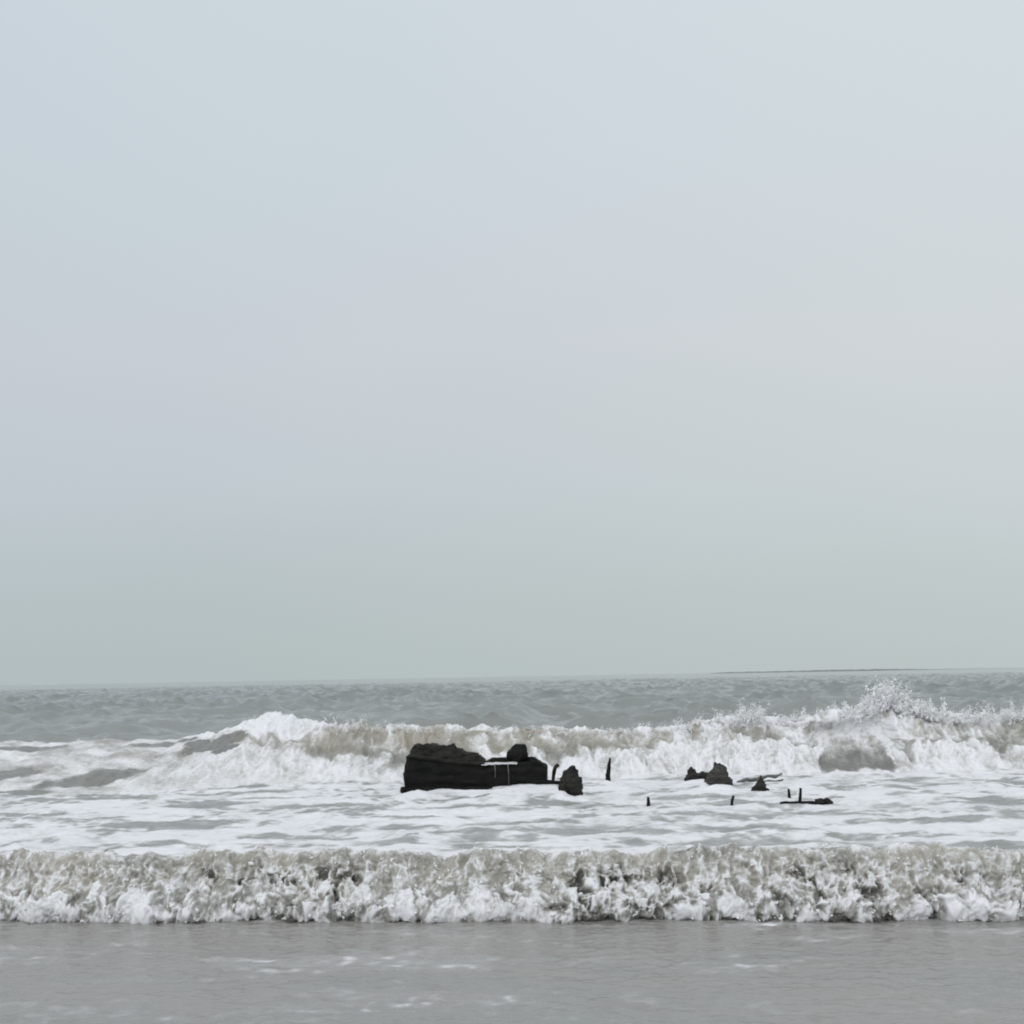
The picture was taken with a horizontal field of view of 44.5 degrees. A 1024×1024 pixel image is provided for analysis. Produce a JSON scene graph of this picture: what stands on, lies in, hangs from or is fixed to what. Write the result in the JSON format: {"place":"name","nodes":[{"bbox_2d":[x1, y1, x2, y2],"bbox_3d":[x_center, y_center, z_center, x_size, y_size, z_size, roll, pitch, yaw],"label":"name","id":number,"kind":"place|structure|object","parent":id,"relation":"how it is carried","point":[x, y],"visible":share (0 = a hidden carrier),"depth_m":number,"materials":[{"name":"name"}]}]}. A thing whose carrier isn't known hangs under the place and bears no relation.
{"place":"outdoors","nodes":[
{"label":"outdoors","id":0,"kind":"place"},
{"bbox_2d":[0,667,1023,1023],"bbox_3d":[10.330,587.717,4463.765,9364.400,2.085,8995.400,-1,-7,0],"label":"sea","id":1,"kind":"structure","parent":0,"point":[686,971],"depth_m":16.38,"materials":[{"name":"liquid"}]},
{"bbox_2d":[400,743,559,792],"bbox_3d":[-0.688,5.202,25.033,3.357,1.209,1.304,1,-8,-16],"label":"shipwreck","id":2,"kind":"object","parent":1,"relation":"in","point":[430,766],"visible":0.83,"depth_m":24.56,"materials":[{"name":"black wood"}]},
{"bbox_2d":[0,842,1023,923],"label":"breaking wave","id":3,"kind":"object","parent":1,"relation":"on","point":[737,887],"visible":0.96,"depth_m":11.43,"materials":[{"name":"white liquid"}]},
{"bbox_2d":[0,703,1023,795],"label":"breaking wave","id":4,"kind":"object","parent":1,"relation":"on","point":[274,751],"visible":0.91,"depth_m":27.90,"materials":[{"name":"white liquid"}]},
{"bbox_2d":[1,664,1023,922],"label":"spray","id":5,"kind":"object","parent":1,"relation":"on","point":[885,700],"visible":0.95,"depth_m":28.26,"materials":[{"name":"white liquid"}]},
{"bbox_2d":[552,763,559,780],"bbox_3d":[0.878,5.432,25.301,0.193,0.683,0.086,-1,-7,0],"label":"iron hook","id":6,"kind":"object","parent":1,"relation":"in","point":[555,767],"visible":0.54,"depth_m":25.30,"materials":[{"name":"black metal"}]},
{"bbox_2d":[558,765,582,795],"bbox_3d":[1.051,4.894,22.431,0.457,0.694,0.407,-1,-7,0],"label":"rock","id":7,"kind":"object","parent":1,"relation":"in","point":[570,783],"visible":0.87,"depth_m":22.31,"materials":[{"name":"black stone"}]},
{"bbox_2d":[605,757,610,780],"bbox_3d":[2.002,5.384,25.427,0.200,0.770,0.174,4,-9,-32],"label":"post","id":8,"kind":"object","parent":1,"relation":"in","point":[607,774],"visible":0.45,"depth_m":25.42,"materials":[{"name":"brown wood"}]},
{"bbox_2d":[684,767,708,780],"bbox_3d":[3.800,5.400,25.657,0.558,0.347,0.412,-1,-7,0],"label":"rock","id":9,"kind":"object","parent":1,"relation":"in","point":[692,774],"visible":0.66,"depth_m":25.57,"materials":[{"name":"black stone"}]},
{"bbox_2d":[704,762,733,785],"bbox_3d":[4.014,5.056,23.827,0.726,0.596,0.438,-1,-7,0],"label":"rock","id":10,"kind":"object","parent":1,"relation":"in","point":[718,773],"visible":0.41,"depth_m":23.68,"materials":[{"name":"black stone"}]},
{"bbox_2d":[730,795,734,805],"bbox_3d":[3.659,4.911,20.721,0.082,0.426,0.058,-1,-7,0],"label":"post","id":11,"kind":"object","parent":1,"relation":"in","point":[732,800],"visible":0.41,"depth_m":20.72,"materials":[{"name":"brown wood"}]},
{"bbox_2d":[737,773,782,782],"bbox_3d":[4.938,5.288,24.865,1.189,0.133,0.100,3,-9,-30],"label":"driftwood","id":12,"kind":"object","parent":1,"relation":"on","point":[757,778],"visible":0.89,"depth_m":24.79,"materials":[{"name":"grey wood"}]},
{"bbox_2d":[751,775,769,790],"bbox_3d":[4.557,5.026,22.975,0.386,0.360,0.354,-1,-7,0],"label":"rock","id":13,"kind":"object","parent":1,"relation":"in","point":[760,784],"visible":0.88,"depth_m":22.90,"materials":[{"name":"black stone"}]},
{"bbox_2d":[765,779,782,781],"bbox_3d":[4.980,5.361,24.785,1.045,0.096,0.077,3,-9,-28],"label":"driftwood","id":14,"kind":"object","parent":1,"relation":"in","point":[773,780],"visible":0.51,"depth_m":24.90,"materials":[{"name":"grey wood"}]},
{"bbox_2d":[798,788,801,803],"bbox_3d":[4.774,4.837,20.696,0.072,0.528,0.058,-4,-8,24],"label":"post","id":15,"kind":"object","parent":1,"relation":"in","point":[800,797],"visible":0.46,"depth_m":20.70,"materials":[{"name":"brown wood"}]},
{"bbox_2d":[780,798,832,804],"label":"timber beam","id":16,"kind":"structure","parent":1,"relation":"in","point":[821,801],"depth_m":20.73,"materials":[{"name":"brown wood"}]},
{"bbox_2d":[0,0,1023,684],"label":"sky","id":17,"kind":"structure","parent":0,"point":[339,339],"materials":[{"name":"grey"}]},
{"bbox_2d":[709,668,1002,673],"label":"headland","id":18,"kind":"structure","parent":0,"point":[838,670],"depth_m":2549.39,"materials":[{"name":"grey"}]}
]}

